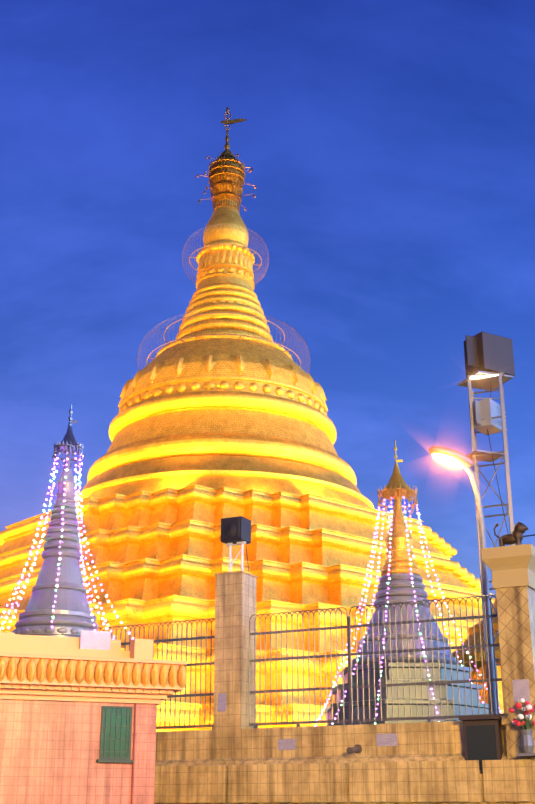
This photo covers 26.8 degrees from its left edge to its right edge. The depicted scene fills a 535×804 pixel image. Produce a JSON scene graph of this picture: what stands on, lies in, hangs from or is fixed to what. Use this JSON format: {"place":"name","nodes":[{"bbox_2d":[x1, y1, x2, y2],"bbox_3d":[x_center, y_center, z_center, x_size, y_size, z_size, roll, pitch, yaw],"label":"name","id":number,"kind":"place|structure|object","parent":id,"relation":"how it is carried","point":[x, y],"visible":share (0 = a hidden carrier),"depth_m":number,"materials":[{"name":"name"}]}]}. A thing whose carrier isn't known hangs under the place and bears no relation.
{"place":"outdoors","nodes":[
{"label":"outdoors","id":0,"kind":"place"},
{"bbox_2d":[0,699,156,803],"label":"shrine walls","id":1,"kind":"structure","parent":0,"point":[49,752],"depth_m":12.14,"materials":[{"name":"pink paint"}]},
{"bbox_2d":[0,652,186,704],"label":"cornice","id":2,"kind":"structure","parent":1,"relation":"on","point":[55,690],"depth_m":12.29,"materials":[{"name":"paint"}]},
{"bbox_2d":[0,632,152,658],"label":"roof parapet","id":3,"kind":"structure","parent":2,"relation":"on","point":[54,645],"depth_m":13.04,"materials":[{"name":"beige paint"}]},
{"bbox_2d":[11,625,96,637],"bbox_3d":[-2.578,2.879,13.728,1.131,0.161,1.120,9,-22,-24],"label":"stupa base","id":4,"kind":"object","parent":3,"relation":"on","point":[57,630],"visible":0.25,"depth_m":13.27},
{"bbox_2d":[15,445,98,630],"bbox_3d":[-2.578,1.629,14.182,1.019,2.511,1.019,1,-20,-3],"label":"small stupa","id":5,"kind":"object","parent":4,"relation":"on","point":[71,606],"visible":0.98,"depth_m":13.78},
{"bbox_2d":[1,453,133,638],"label":"string lights","id":6,"kind":"object","parent":5,"relation":"attached to","point":[59,547],"visible":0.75,"depth_m":14.07},
{"bbox_2d":[52,405,83,469],"bbox_3d":[-2.578,0.451,14.611,0.402,0.871,0.408,1,-20,-3],"label":"finial","id":7,"kind":"object","parent":5,"relation":"attached to","point":[68,439],"visible":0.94,"depth_m":14.52,"materials":[{"name":"grey"}]},
{"bbox_2d":[80,630,110,649],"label":"shrine roof signs","id":8,"kind":"object","parent":3,"relation":"attached to","point":[99,640],"visible":0.64,"depth_m":13.18,"materials":[{"name":"white"}]},
{"bbox_2d":[0,656,186,687],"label":"decorative frieze","id":9,"kind":"object","parent":2,"relation":"attached to","point":[163,675],"visible":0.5,"depth_m":12.25,"materials":[{"name":"orange paint"}]},
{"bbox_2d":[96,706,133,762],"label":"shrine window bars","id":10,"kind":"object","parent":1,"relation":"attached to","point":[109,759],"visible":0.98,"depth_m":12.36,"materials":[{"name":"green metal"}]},
{"bbox_2d":[102,708,129,756],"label":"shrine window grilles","id":11,"kind":"object","parent":1,"relation":"in","point":[118,735],"visible":0.64,"depth_m":12.38,"materials":[{"name":"green metal"}]},
{"bbox_2d":[131,703,136,803],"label":"drainpipe","id":12,"kind":"object","parent":1,"relation":"attached to","point":[134,735],"visible":0.91,"depth_m":12.37,"materials":[{"name":"metal"}]},
{"bbox_2d":[156,199,291,358],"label":"stupa spire","id":13,"kind":"structure","parent":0,"point":[225,286],"depth_m":59.88,"materials":[{"name":"gold metal"}]},
{"bbox_2d":[196,107,256,211],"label":"finial","id":14,"kind":"object","parent":13,"relation":"on","point":[226,174],"visible":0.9,"depth_m":63.41,"materials":[{"name":"gold metal"}]},
{"bbox_2d":[0,0,534,597],"label":"sky","id":15,"kind":"structure","parent":0,"point":[389,145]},
{"label":"ground","id":16,"kind":"structure","parent":0,"visible":0},
{"bbox_2d":[208,571,257,763],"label":"pillar","id":17,"kind":"structure","parent":16,"relation":"on","point":[235,601],"depth_m":15.72,"materials":[{"name":"beige tile"}]},
{"bbox_2d":[226,541,245,571],"bbox_3d":[-0.456,2.284,16.382,0.300,0.475,0.060,-10,-22,25],"label":"speaker stand","id":18,"kind":"object","parent":17,"relation":"on","point":[242,543],"visible":0.75,"depth_m":16.39,"materials":[{"name":"white paint"}]},
{"bbox_2d":[221,516,250,543],"bbox_3d":[-0.472,1.905,16.511,0.350,0.375,0.370,-10,-22,25],"label":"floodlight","id":19,"kind":"object","parent":18,"relation":"on","point":[234,530],"visible":0.9,"depth_m":16.39,"materials":[{"name":"black metal"}]},
{"bbox_2d":[154,720,534,803],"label":"plinth wall","id":20,"kind":"structure","parent":16,"relation":"on","point":[423,763],"depth_m":14.38,"materials":[{"name":"beige tile"}]},
{"bbox_2d":[0,484,495,731],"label":"stupa terraces","id":21,"kind":"object","parent":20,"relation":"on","point":[161,556],"visible":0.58,"depth_m":44.05,"materials":[{"name":"gold metal"}]},
{"bbox_2d":[74,433,373,508],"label":"stupa drum","id":22,"kind":"object","parent":21,"relation":"on","point":[246,462],"visible":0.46,"depth_m":51.57,"materials":[{"name":"gold metal"}]},
{"bbox_2d":[107,409,338,456],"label":"stupa bell","id":23,"kind":"object","parent":22,"relation":"on","point":[223,421],"visible":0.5,"depth_m":53.38,"materials":[{"name":"gold metal"}]},
{"bbox_2d":[109,376,336,444],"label":"dome band","id":24,"kind":"object","parent":23,"relation":"on","point":[216,397],"visible":0.52,"depth_m":54.20,"materials":[{"name":"gold metal"}]},
{"bbox_2d":[118,245,327,416],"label":"stupa ornaments","id":25,"kind":"object","parent":24,"relation":"on","point":[209,361],"visible":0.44,"depth_m":56.09},
{"bbox_2d":[182,224,268,283],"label":"light ring","id":26,"kind":"object","parent":25,"relation":"attached to","point":[214,244],"visible":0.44,"depth_m":61.42,"materials":[{"name":"gold metal"}]},
{"bbox_2d":[124,338,322,401],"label":"dome shoulder","id":27,"kind":"object","parent":24,"relation":"on","point":[225,351],"visible":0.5,"depth_m":55.64,"materials":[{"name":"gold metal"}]},
{"bbox_2d":[137,309,310,372],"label":"hoop crown","id":28,"kind":"object","parent":27,"relation":"on","point":[201,335],"visible":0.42,"depth_m":57.87,"materials":[{"name":"gold metal"}]},
{"bbox_2d":[99,594,503,729],"bbox_3d":[-2.414,4.145,16.762,12.205,1.578,0.040,-10,-22,25],"label":"fence","id":29,"kind":"object","parent":20,"relation":"on","point":[350,687],"visible":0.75,"depth_m":15.09,"materials":[{"name":"black metal"}]},
{"bbox_2d":[346,744,361,753],"bbox_3d":[1.110,4.432,14.350,0.117,0.131,0.256,-10,-22,25],"label":"spotlight","id":30,"kind":"object","parent":20,"relation":"attached to","point":[357,748],"visible":1,"depth_m":14.34,"materials":[{"name":"grey"}]},
{"bbox_2d":[218,679,529,749],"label":"wall plaques","id":31,"kind":"object","parent":20,"relation":"attached to","point":[521,689],"visible":0.98,"depth_m":14.31,"materials":[{"name":"white stone"}]},
{"bbox_2d":[324,662,488,725],"bbox_3d":[2.126,4.623,17.262,2.700,1.021,2.700,9,-22,-24],"label":"stupa base","id":32,"kind":"object","parent":20,"relation":"on","point":[413,694],"visible":0.62,"depth_m":16.45,"materials":[{"name":"white paint"}]},
{"bbox_2d":[352,489,458,665],"bbox_3d":[2.126,2.703,17.960,1.690,3.064,1.690,1,-20,-3],"label":"small stupa","id":33,"kind":"object","parent":32,"relation":"on","point":[400,569],"visible":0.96,"depth_m":17.40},
{"bbox_2d":[377,440,417,519],"bbox_3d":[2.126,1.266,18.483,0.674,1.333,0.676,1,-20,-3],"label":"finial","id":34,"kind":"object","parent":33,"relation":"on","point":[395,482],"visible":0.94,"depth_m":18.36,"materials":[{"name":"gold metal"}]},
{"bbox_2d":[315,497,501,725],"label":"string lights","id":35,"kind":"object","parent":33,"relation":"attached to","point":[387,597],"visible":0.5,"depth_m":17.68},
{"bbox_2d":[459,714,502,773],"bbox_3d":[2.618,4.165,13.655,0.500,0.675,0.220,-10,-22,25],"label":"floodlight","id":36,"kind":"object","parent":20,"relation":"on","point":[482,737],"visible":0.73,"depth_m":13.62,"materials":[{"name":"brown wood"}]},
{"bbox_2d":[463,467,499,713],"bbox_3d":[2.818,2.468,15.066,0.388,3.569,0.248,1,-20,-3],"label":"lamp post","id":37,"kind":"object","parent":20,"relation":"on","point":[481,522],"visible":0.6,"depth_m":15.07,"materials":[{"name":"grey metal"}]},
{"bbox_2d":[428,446,472,467],"bbox_3d":[2.534,0.763,15.514,0.662,0.255,0.368,1,-20,-3],"label":"lamp housing","id":38,"kind":"object","parent":37,"relation":"attached to","point":[465,461],"visible":0.67,"depth_m":15.40,"materials":[{"name":"grey metal"}]},
{"bbox_2d":[432,453,463,468],"bbox_3d":[2.499,0.796,15.486,0.498,0.212,0.291,1,-20,-3],"label":"lamp lens","id":39,"kind":"object","parent":38,"relation":"in","point":[447,460],"visible":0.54,"depth_m":15.39,"materials":[{"name":"white glass"}]},
{"bbox_2d":[457,370,514,706],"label":"floodlight tower","id":40,"kind":"structure","parent":20,"relation":"on","point":[475,455],"depth_m":16.85,"materials":[{"name":"silver metal"}]},
{"bbox_2d":[246,389,534,570],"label":"cables","id":41,"kind":"object","parent":40,"relation":"attached to","point":[472,469],"visible":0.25,"depth_m":16.47,"materials":[{"name":"black plastic"}]},
{"bbox_2d":[467,372,503,379],"bbox_3d":[3.326,-0.395,17.124,0.556,0.058,0.207,1,-20,-3],"label":"tube light fitting","id":42,"kind":"object","parent":40,"relation":"attached to","point":[468,376],"visible":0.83,"depth_m":17.11,"materials":[{"name":"white plastic"}]},
{"bbox_2d":[470,375,496,378],"bbox_3d":[3.326,-0.387,17.121,0.488,0.040,0.154,1,-20,-3],"label":"lamp panel","id":43,"kind":"object","parent":42,"relation":"attached to","point":[473,377],"visible":0.55,"depth_m":17.12,"materials":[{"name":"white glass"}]},
{"bbox_2d":[464,332,514,377],"bbox_3d":[3.379,-0.656,17.522,0.829,0.720,0.450,11,-23,-28],"label":"floodlight","id":44,"kind":"object","parent":40,"relation":"on","point":[487,352],"visible":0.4,"depth_m":17.37,"materials":[{"name":"grey metal"}]},
{"bbox_2d":[472,397,506,434],"bbox_3d":[3.349,0.177,17.121,0.347,0.521,0.704,-18,-26,40],"label":"equipment box","id":45,"kind":"object","parent":40,"relation":"attached to","point":[488,408],"visible":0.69,"depth_m":16.96,"materials":[{"name":"grey"}]},
{"bbox_2d":[517,730,534,756],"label":"flower vase","id":46,"kind":"object","parent":20,"relation":"on","point":[527,743],"visible":0.96,"depth_m":13.18,"materials":[{"name":"silver metal"}]},
{"bbox_2d":[509,698,534,725],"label":"flowers","id":47,"kind":"object","parent":46,"relation":"in","point":[529,707],"visible":0.94,"depth_m":13.32,"materials":[{"name":"red plant"}]},
{"bbox_2d":[514,703,534,729],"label":"flower leaves","id":48,"kind":"object","parent":46,"relation":"in","point":[526,726],"visible":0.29,"depth_m":13.29,"materials":[{"name":"green plant"}]},
{"bbox_2d":[452,600,503,713],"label":"pavilion","id":49,"kind":"structure","parent":16,"relation":"on","point":[478,653],"depth_m":19.63,"materials":[{"name":"gold metal"}]},
{"bbox_2d":[496,586,534,801],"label":"pillar shaft","id":50,"kind":"object","parent":16,"relation":"on","point":[516,615],"visible":0.56,"depth_m":13.79,"materials":[{"name":"beige tile"}]},
{"bbox_2d":[481,544,534,590],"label":"pillar capital","id":51,"kind":"object","parent":50,"relation":"on","point":[512,566],"visible":0.96,"depth_m":14.09,"materials":[{"name":"beige paint"}]},
{"bbox_2d":[493,521,528,546],"bbox_3d":[3.141,1.731,14.462,0.457,0.383,0.166,-10,-22,25],"label":"animal statue","id":52,"kind":"object","parent":51,"relation":"on","point":[516,535],"visible":0.79,"depth_m":14.40,"materials":[{"name":"brown stone"}]}
]}

